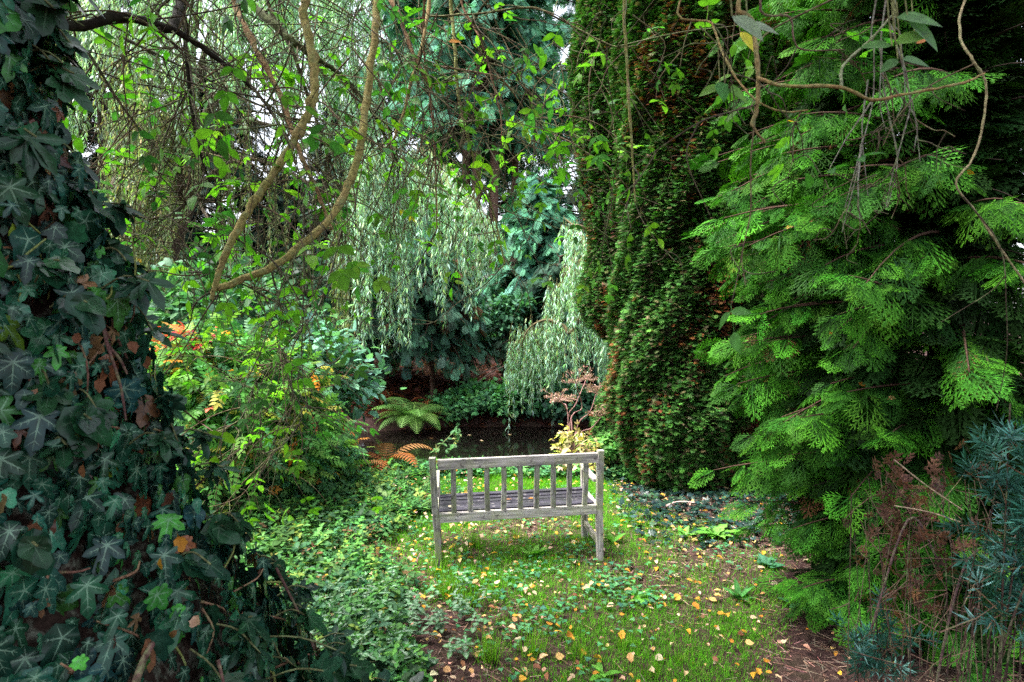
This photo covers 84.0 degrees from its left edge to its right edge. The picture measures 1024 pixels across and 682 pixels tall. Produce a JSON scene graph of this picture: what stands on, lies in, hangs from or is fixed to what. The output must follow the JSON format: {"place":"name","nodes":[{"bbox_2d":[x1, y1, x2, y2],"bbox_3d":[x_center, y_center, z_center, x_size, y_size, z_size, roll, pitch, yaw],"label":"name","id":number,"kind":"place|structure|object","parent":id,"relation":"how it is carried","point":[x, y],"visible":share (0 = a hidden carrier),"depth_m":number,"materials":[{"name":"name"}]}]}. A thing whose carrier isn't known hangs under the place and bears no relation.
{"place":"outdoors","nodes":[
{"label":"outdoors","id":0,"kind":"place"},
{"bbox_2d":[356,426,598,472],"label":"pond","id":1,"kind":"structure","parent":0,"point":[518,441],"depth_m":10.01,"materials":[{"name":"black liquid"}]},
{"bbox_2d":[69,0,1023,307],"label":"sky","id":2,"kind":"structure","parent":0,"point":[559,11],"materials":[{"name":"white"}]},
{"bbox_2d":[373,467,799,681],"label":"grass","id":3,"kind":"structure","parent":0,"point":[493,654],"depth_m":3.68,"materials":[{"name":"green plant"}]},
{"bbox_2d":[256,321,1023,681],"bbox_3d":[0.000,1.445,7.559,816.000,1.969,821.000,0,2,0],"label":"ground","id":4,"kind":"structure","parent":0,"point":[796,637],"depth_m":3.51,"materials":[{"name":"green plant"}]},
{"bbox_2d":[84,30,113,167],"bbox_3d":[-17.149,-7.530,21.026,6.864,16.984,6.700,0,2,0],"label":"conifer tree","id":5,"kind":"object","parent":4,"relation":"on","point":[92,146],"visible":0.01,"depth_m":20.77,"materials":[{"name":"green plant"}]},
{"bbox_2d":[66,0,214,263],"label":"conifer tree","id":6,"kind":"object","parent":4,"relation":"on","point":[89,140],"visible":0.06,"depth_m":17.76,"materials":[{"name":"green plant"}]},
{"bbox_2d":[85,0,215,251],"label":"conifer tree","id":7,"kind":"object","parent":4,"relation":"on","point":[214,206],"depth_m":21.30,"materials":[{"name":"green plant"}]},
{"bbox_2d":[141,227,273,326],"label":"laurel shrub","id":8,"kind":"object","parent":4,"relation":"on","point":[186,251],"visible":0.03,"depth_m":15.09,"materials":[{"name":"green plant"}]},
{"bbox_2d":[148,50,306,277],"bbox_3d":[-9.582,-4.069,18.730,5.748,10.917,6.134,0,2,0],"label":"conifer tree","id":9,"kind":"object","parent":4,"relation":"on","point":[215,182],"visible":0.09,"depth_m":18.76,"materials":[{"name":"green plant"}]},
{"bbox_2d":[137,251,355,371],"bbox_3d":[-3.748,0.251,7.568,3.018,2.853,2.529,1,2,13],"label":"hazel shrub","id":10,"kind":"object","parent":4,"relation":"on","point":[176,312],"visible":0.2,"depth_m":7.01,"materials":[{"name":"green plant"}]},
{"bbox_2d":[146,310,360,509],"bbox_3d":[-2.600,0.603,5.297,2.326,1.898,2.339,0,2,0],"label":"autumn shrub","id":11,"kind":"object","parent":4,"relation":"on","point":[199,407],"visible":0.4,"depth_m":4.86,"materials":[{"name":"green plant"}]},
{"bbox_2d":[246,172,317,269],"bbox_3d":[-9.418,-3.176,23.870,6.337,8.123,6.743,0,2,0],"label":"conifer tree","id":12,"kind":"object","parent":4,"relation":"on","point":[291,188],"visible":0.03,"depth_m":23.25,"materials":[{"name":"green plant"}]},
{"bbox_2d":[55,0,510,359],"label":"weeping willow","id":13,"kind":"object","parent":4,"relation":"on","point":[477,253],"visible":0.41,"depth_m":10.34,"materials":[{"name":"green plant"}]},
{"bbox_2d":[200,392,373,503],"bbox_3d":[-2.397,1.003,5.807,1.918,1.361,2.100,0,2,-12],"label":"autumn shrub","id":14,"kind":"object","parent":4,"relation":"on","point":[329,472],"visible":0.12,"depth_m":5.48,"materials":[{"name":"green plant"}]},
{"bbox_2d":[244,234,341,313],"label":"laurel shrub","id":15,"kind":"object","parent":4,"relation":"on","point":[296,270],"visible":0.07,"depth_m":15.45,"materials":[{"name":"green plant"}]},
{"bbox_2d":[225,301,406,423],"bbox_3d":[-2.740,0.631,7.157,2.340,2.311,2.371,-2,3,-44],"label":"hazel shrub","id":16,"kind":"object","parent":4,"relation":"on","point":[345,391],"visible":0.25,"depth_m":6.96,"materials":[{"name":"green plant"}]},
{"bbox_2d":[186,448,467,681],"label":"ground cover","id":17,"kind":"object","parent":4,"relation":"on","point":[314,538],"visible":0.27,"depth_m":4.36,"materials":[{"name":"green plant"}]},
{"bbox_2d":[272,101,397,276],"bbox_3d":[-5.809,-3.917,19.854,5.114,9.030,4.790,1,2,28],"label":"tree","id":18,"kind":"object","parent":4,"relation":"on","point":[313,154],"visible":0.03,"depth_m":19.25,"materials":[{"name":"green plant"}]},
{"bbox_2d":[284,557,401,676],"bbox_3d":[-1.214,1.628,3.448,0.853,0.182,1.771,-1,2,-24],"label":"creeping ivy","id":19,"kind":"object","parent":4,"relation":"on","point":[316,596],"visible":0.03,"depth_m":3.33,"materials":[{"name":"green plant"}]},
{"bbox_2d":[299,0,426,259],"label":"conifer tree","id":20,"kind":"object","parent":4,"relation":"on","point":[388,99],"visible":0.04,"depth_m":24.07,"materials":[{"name":"green plant"}]},
{"bbox_2d":[355,460,384,475],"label":"dead fern","id":21,"kind":"object","parent":4,"relation":"on","point":[372,463],"visible":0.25,"depth_m":6.56,"materials":[{"name":"orange plant"}]},
{"bbox_2d":[251,564,491,680],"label":"dead nettle","id":22,"kind":"object","parent":4,"relation":"on","point":[414,603],"visible":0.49,"depth_m":3.25,"materials":[{"name":"green plant"}]},
{"bbox_2d":[301,236,453,379],"bbox_3d":[-3.219,-0.572,13.057,3.605,3.757,3.902,1,2,25],"label":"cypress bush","id":23,"kind":"object","parent":4,"relation":"on","point":[373,321],"visible":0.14,"depth_m":12.18,"materials":[{"name":"green plant"}]},
{"bbox_2d":[368,390,404,408],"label":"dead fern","id":24,"kind":"object","parent":4,"relation":"on","point":[388,396],"visible":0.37,"depth_m":12.11,"materials":[{"name":"brown plant"}]},
{"bbox_2d":[355,443,436,471],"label":"dead fern","id":25,"kind":"object","parent":4,"relation":"on","point":[384,445],"visible":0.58,"depth_m":6.93,"materials":[{"name":"orange plant"}]},
{"bbox_2d":[372,397,450,433],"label":"fern","id":26,"kind":"object","parent":4,"relation":"on","point":[411,415],"visible":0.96,"depth_m":10.61,"materials":[{"name":"green plant"}]},
{"bbox_2d":[411,397,441,409],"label":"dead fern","id":27,"kind":"object","parent":4,"relation":"on","point":[426,400],"visible":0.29,"depth_m":11.91,"materials":[{"name":"brown plant"}]},
{"bbox_2d":[336,0,524,274],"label":"conifer tree","id":28,"kind":"object","parent":4,"relation":"on","point":[391,29],"visible":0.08,"depth_m":19.97,"materials":[{"name":"green plant"}]},
{"bbox_2d":[359,245,507,397],"bbox_3d":[-1.750,-0.339,12.697,3.106,3.613,3.408,1,2,30],"label":"cypress bush","id":29,"kind":"object","parent":4,"relation":"on","point":[461,341],"visible":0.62,"depth_m":11.92,"materials":[{"name":"green plant"}]},
{"bbox_2d":[430,426,461,453],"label":"trailing plant","id":30,"kind":"object","parent":4,"relation":"on","point":[458,433],"visible":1,"depth_m":6.90,"materials":[{"name":"green plant"}]},
{"bbox_2d":[444,666,450,672],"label":"fallen leaf","id":31,"kind":"object","parent":4,"relation":"on","point":[447,669],"visible":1,"depth_m":2.88,"materials":[{"name":"plant"}]},
{"bbox_2d":[332,360,606,429],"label":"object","id":32,"kind":"object","parent":4,"relation":"on","point":[446,383],"visible":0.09,"depth_m":13.03,"materials":[{"name":"green plant"}]},
{"bbox_2d":[388,0,562,345],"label":"conifer tree","id":33,"kind":"object","parent":4,"relation":"on","point":[502,23],"visible":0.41,"depth_m":16.50,"materials":[{"name":"green plant"}]},
{"bbox_2d":[466,262,499,325],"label":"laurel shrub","id":34,"kind":"object","parent":4,"relation":"on","point":[474,278],"visible":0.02,"depth_m":16.11,"materials":[{"name":"green plant"}]},
{"bbox_2d":[438,146,542,321],"bbox_3d":[-0.701,-8.346,24.707,7.095,17.699,7.229,0,2,0],"label":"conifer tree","id":35,"kind":"object","parent":4,"relation":"on","point":[501,211],"visible":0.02,"depth_m":24.88,"materials":[{"name":"green plant"}]},
{"bbox_2d":[417,377,569,426],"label":"bramble bank","id":36,"kind":"structure","parent":4,"relation":"on","point":[463,397],"depth_m":11.33,"materials":[{"name":"green plant"}]},
{"bbox_2d":[475,364,503,388],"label":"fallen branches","id":37,"kind":"object","parent":36,"relation":"on","point":[488,373],"visible":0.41,"depth_m":12.22,"materials":[{"name":"brown wood"}]},
{"bbox_2d":[354,452,635,482],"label":"bank plants","id":38,"kind":"object","parent":4,"relation":"on","point":[615,471],"visible":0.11,"depth_m":6.70,"materials":[{"name":"green plant"}]},
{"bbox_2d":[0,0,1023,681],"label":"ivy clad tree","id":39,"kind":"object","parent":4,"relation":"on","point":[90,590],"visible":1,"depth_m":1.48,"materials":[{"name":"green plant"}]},
{"bbox_2d":[27,522,41,530],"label":"fallen leaf","id":40,"kind":"object","parent":39,"relation":"on","point":[35,526],"visible":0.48,"depth_m":1.01,"materials":[{"name":"brown plant"}]},
{"bbox_2d":[71,331,81,343],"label":"fallen leaf","id":41,"kind":"object","parent":39,"relation":"on","point":[76,337],"visible":1,"depth_m":1.16,"materials":[{"name":"brown plant"}]},
{"bbox_2d":[78,465,85,477],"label":"fallen leaf","id":42,"kind":"object","parent":39,"relation":"on","point":[81,471],"visible":1,"depth_m":1.11,"materials":[{"name":"brown plant"}]},
{"bbox_2d":[94,379,105,392],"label":"fallen leaf","id":43,"kind":"object","parent":39,"relation":"on","point":[99,385],"visible":1,"depth_m":1.18,"materials":[{"name":"brown plant"}]},
{"bbox_2d":[127,340,138,353],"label":"fallen leaf","id":44,"kind":"object","parent":39,"relation":"on","point":[132,346],"visible":1,"depth_m":1.29,"materials":[{"name":"brown plant"}]},
{"bbox_2d":[143,356,150,367],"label":"fallen leaf","id":45,"kind":"object","parent":39,"relation":"on","point":[147,363],"visible":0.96,"depth_m":1.33,"materials":[{"name":"brown plant"}]},
{"bbox_2d":[157,558,162,569],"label":"fallen leaf","id":46,"kind":"object","parent":39,"relation":"on","point":[159,564],"visible":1,"depth_m":1.21,"materials":[{"name":"orange plant"}]},
{"bbox_2d":[169,628,179,637],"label":"fallen leaf","id":47,"kind":"object","parent":39,"relation":"on","point":[173,633],"visible":0.88,"depth_m":1.13,"materials":[{"name":"brown plant"}]},
{"bbox_2d":[173,534,187,551],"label":"fallen leaf","id":48,"kind":"object","parent":39,"relation":"on","point":[180,542],"visible":1,"depth_m":1.29,"materials":[{"name":"orange plant"}]},
{"bbox_2d":[189,613,199,627],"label":"fallen leaf","id":49,"kind":"object","parent":39,"relation":"on","point":[194,621],"visible":1,"depth_m":1.20,"materials":[{"name":"brown plant"}]},
{"bbox_2d":[450,0,576,265],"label":"conifer tree","id":50,"kind":"object","parent":4,"relation":"on","point":[554,56],"visible":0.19,"depth_m":17.54,"materials":[{"name":"green plant"}]},
{"bbox_2d":[477,287,553,382],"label":"laurel shrub","id":51,"kind":"object","parent":4,"relation":"on","point":[503,319],"visible":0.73,"depth_m":13.00,"materials":[{"name":"green plant"}]},
{"bbox_2d":[429,449,603,568],"bbox_3d":[0.020,1.259,4.381,1.272,0.906,0.574,-1,2,-7],"label":"garden bench","id":52,"kind":"object","parent":4,"relation":"on","point":[488,504],"visible":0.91,"depth_m":4.16,"materials":[{"name":"grey wood"}]},
{"bbox_2d":[519,675,526,679],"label":"fallen leaf","id":53,"kind":"object","parent":4,"relation":"on","point":[522,677],"visible":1,"depth_m":2.78,"materials":[{"name":"plant"}]},
{"bbox_2d":[471,172,585,326],"bbox_3d":[0.619,-1.946,15.332,3.870,5.068,4.370,0,2,0],"label":"conifer tree","id":54,"kind":"object","parent":4,"relation":"on","point":[545,240],"visible":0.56,"depth_m":14.72,"materials":[{"name":"green plant"}]},
{"bbox_2d":[520,543,547,556],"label":"weed","id":55,"kind":"object","parent":4,"relation":"on","point":[535,551],"visible":0.98,"depth_m":4.34,"materials":[{"name":"green plant"}]},
{"bbox_2d":[533,663,540,668],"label":"fallen leaf","id":56,"kind":"object","parent":4,"relation":"on","point":[536,665],"visible":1,"depth_m":2.90,"materials":[{"name":"brown plant"}]},
{"bbox_2d":[494,253,585,325],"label":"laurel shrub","id":57,"kind":"object","parent":4,"relation":"on","point":[507,278],"visible":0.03,"depth_m":14.88,"materials":[{"name":"green plant"}]},
{"bbox_2d":[538,653,547,659],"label":"fallen leaf","id":58,"kind":"object","parent":4,"relation":"on","point":[542,655],"visible":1,"depth_m":2.99,"materials":[{"name":"beige plant"}]},
{"bbox_2d":[487,248,606,388],"bbox_3d":[1.103,-0.494,13.594,3.365,3.456,3.508,0,2,0],"label":"cypress bush","id":59,"kind":"object","parent":4,"relation":"on","point":[552,271],"visible":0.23,"depth_m":12.99,"materials":[{"name":"green plant"}]},
{"bbox_2d":[509,0,586,261],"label":"conifer tree","id":60,"kind":"object","parent":4,"relation":"on","point":[566,35],"visible":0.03,"depth_m":21.37,"materials":[{"name":"green plant"}]},
{"bbox_2d":[509,373,599,424],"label":"bramble bank","id":61,"kind":"structure","parent":4,"relation":"on","point":[587,397],"depth_m":11.27,"materials":[{"name":"green plant"}]},
{"bbox_2d":[503,217,609,432],"bbox_3d":[1.279,-0.684,11.395,2.821,5.284,3.619,1,2,17],"label":"weeping willow","id":62,"kind":"object","parent":4,"relation":"on","point":[528,350],"visible":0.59,"depth_m":11.01,"materials":[{"name":"green plant"}]},
{"bbox_2d":[556,652,563,659],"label":"fallen leaf","id":63,"kind":"object","parent":4,"relation":"on","point":[559,656],"visible":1,"depth_m":3.02,"materials":[{"name":"beige plant"}]},
{"bbox_2d":[540,366,606,452],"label":"dried umbel plant","id":64,"kind":"object","parent":4,"relation":"on","point":[586,378],"visible":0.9,"depth_m":7.20,"materials":[{"name":"brown plant"}]},
{"bbox_2d":[368,482,785,681],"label":"clover","id":65,"kind":"object","parent":4,"relation":"on","point":[560,604],"visible":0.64,"depth_m":3.78,"materials":[{"name":"green plant"}]},
{"bbox_2d":[566,175,587,238],"bbox_3d":[4.114,-5.362,15.835,5.555,12.688,5.757,0,2,0],"label":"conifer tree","id":66,"kind":"object","parent":4,"relation":"on","point":[576,202],"depth_m":15.75,"materials":[{"name":"green plant"}]},
{"bbox_2d":[548,420,610,475],"bbox_3d":[0.825,1.355,6.913,0.805,0.816,0.825,0,2,0],"label":"pale shrublet","id":67,"kind":"object","parent":4,"relation":"on","point":[579,447],"visible":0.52,"depth_m":6.83,"materials":[{"name":"yellow plant"}]},
{"bbox_2d":[564,0,634,468],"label":"columnar conifer","id":68,"kind":"object","parent":4,"relation":"on","point":[595,308],"visible":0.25,"depth_m":7.31,"materials":[{"name":"green plant"}]},
{"bbox_2d":[590,662,620,680],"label":"weed","id":69,"kind":"object","parent":4,"relation":"on","point":[597,668],"visible":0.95,"depth_m":2.88,"materials":[{"name":"green plant"}]},
{"bbox_2d":[582,431,634,467],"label":"nettle clump","id":70,"kind":"object","parent":4,"relation":"on","point":[608,446],"visible":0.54,"depth_m":6.80,"materials":[{"name":"green plant"}]},
{"bbox_2d":[247,470,979,681],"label":"leaf litter","id":71,"kind":"object","parent":4,"relation":"on","point":[432,672],"visible":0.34,"depth_m":4.37,"materials":[{"name":"plant"}]},
{"bbox_2d":[605,532,625,542],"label":"weed","id":72,"kind":"object","parent":4,"relation":"on","point":[609,537],"visible":0.98,"depth_m":4.58,"materials":[{"name":"green plant"}]},
{"bbox_2d":[618,630,625,639],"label":"fallen leaf","id":73,"kind":"object","parent":4,"relation":"on","point":[623,634],"visible":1,"depth_m":3.19,"materials":[{"name":"plant"}]},
{"bbox_2d":[619,469,635,482],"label":"weed","id":74,"kind":"object","parent":4,"relation":"on","point":[629,476],"visible":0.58,"depth_m":6.52,"materials":[{"name":"green plant"}]},
{"bbox_2d":[626,653,633,661],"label":"fallen leaf","id":75,"kind":"object","parent":4,"relation":"on","point":[630,656],"visible":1,"depth_m":2.98,"materials":[{"name":"plant"}]},
{"bbox_2d":[629,587,662,606],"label":"weed","id":76,"kind":"object","parent":4,"relation":"on","point":[640,598],"visible":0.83,"depth_m":3.69,"materials":[{"name":"green plant"}]},
{"bbox_2d":[655,654,662,660],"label":"fallen leaf","id":77,"kind":"object","parent":4,"relation":"on","point":[659,657],"visible":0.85,"depth_m":3.00,"materials":[{"name":"beige plant"}]},
{"bbox_2d":[674,594,680,599],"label":"fallen leaf","id":78,"kind":"object","parent":4,"relation":"on","point":[677,596],"visible":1,"depth_m":3.65,"materials":[{"name":"yellow plant"}]},
{"bbox_2d":[675,526,696,537],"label":"weed","id":79,"kind":"object","parent":4,"relation":"on","point":[681,532],"visible":0.77,"depth_m":4.66,"materials":[{"name":"green plant"}]},
{"bbox_2d":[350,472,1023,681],"bbox_3d":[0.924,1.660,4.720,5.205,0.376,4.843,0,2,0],"label":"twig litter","id":80,"kind":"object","parent":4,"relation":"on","point":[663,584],"visible":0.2,"depth_m":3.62,"materials":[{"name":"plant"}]},
{"bbox_2d":[663,501,710,507],"bbox_3d":[1.642,1.542,5.367,0.437,0.056,0.114,0,2,5],"label":"fallen stick","id":81,"kind":"object","parent":4,"relation":"on","point":[672,503],"visible":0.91,"depth_m":5.38,"materials":[{"name":"beige wood"}]},
{"bbox_2d":[600,0,778,494],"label":"columnar conifer","id":82,"kind":"object","parent":4,"relation":"on","point":[674,429],"visible":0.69,"depth_m":5.72,"materials":[{"name":"green plant"}]},
{"bbox_2d":[695,524,739,538],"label":"weed","id":83,"kind":"object","parent":4,"relation":"on","point":[712,533],"visible":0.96,"depth_m":4.62,"materials":[{"name":"green plant"}]},
{"bbox_2d":[604,477,840,549],"bbox_3d":[2.017,1.554,5.507,2.066,0.296,2.373,0,2,0],"label":"ivy carpet","id":84,"kind":"object","parent":4,"relation":"on","point":[658,503],"visible":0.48,"depth_m":5.20,"materials":[{"name":"green plant"}]},
{"bbox_2d":[721,578,755,600],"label":"weed","id":85,"kind":"object","parent":4,"relation":"on","point":[738,592],"visible":0.99,"depth_m":3.66,"materials":[{"name":"green plant"}]},
{"bbox_2d":[745,639,753,644],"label":"fallen leaf","id":86,"kind":"object","parent":4,"relation":"on","point":[748,642],"visible":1,"depth_m":3.10,"materials":[{"name":"yellow plant"}]},
{"bbox_2d":[756,553,784,567],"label":"weed","id":87,"kind":"object","parent":4,"relation":"on","point":[764,559],"visible":0.97,"depth_m":4.06,"materials":[{"name":"green plant"}]},
{"bbox_2d":[730,0,811,481],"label":"columnar conifer","id":88,"kind":"object","parent":4,"relation":"on","point":[782,63],"visible":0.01,"depth_m":5.89,"materials":[{"name":"green plant"}]},
{"bbox_2d":[776,597,806,610],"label":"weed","id":89,"kind":"object","parent":4,"relation":"on","point":[786,600],"visible":0.23,"depth_m":3.49,"materials":[{"name":"green plant"}]},
{"bbox_2d":[681,0,1023,681],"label":"fan cypress","id":90,"kind":"object","parent":4,"relation":"on","point":[929,260],"visible":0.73,"depth_m":3.03,"materials":[{"name":"green plant"}]},
{"bbox_2d":[829,585,942,681],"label":"juniper bush","id":91,"kind":"object","parent":4,"relation":"on","point":[868,663],"visible":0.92,"depth_m":1.59,"materials":[{"name":"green plant"}]},
{"bbox_2d":[814,438,1023,681],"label":"dead shrub","id":92,"kind":"object","parent":4,"relation":"on","point":[893,552],"visible":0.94,"depth_m":1.62,"materials":[{"name":"brown plant"}]},
{"bbox_2d":[935,403,1023,681],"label":"juniper bush","id":93,"kind":"object","parent":4,"relation":"on","point":[1001,560],"visible":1,"depth_m":1.34,"materials":[{"name":"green plant"}]}
]}

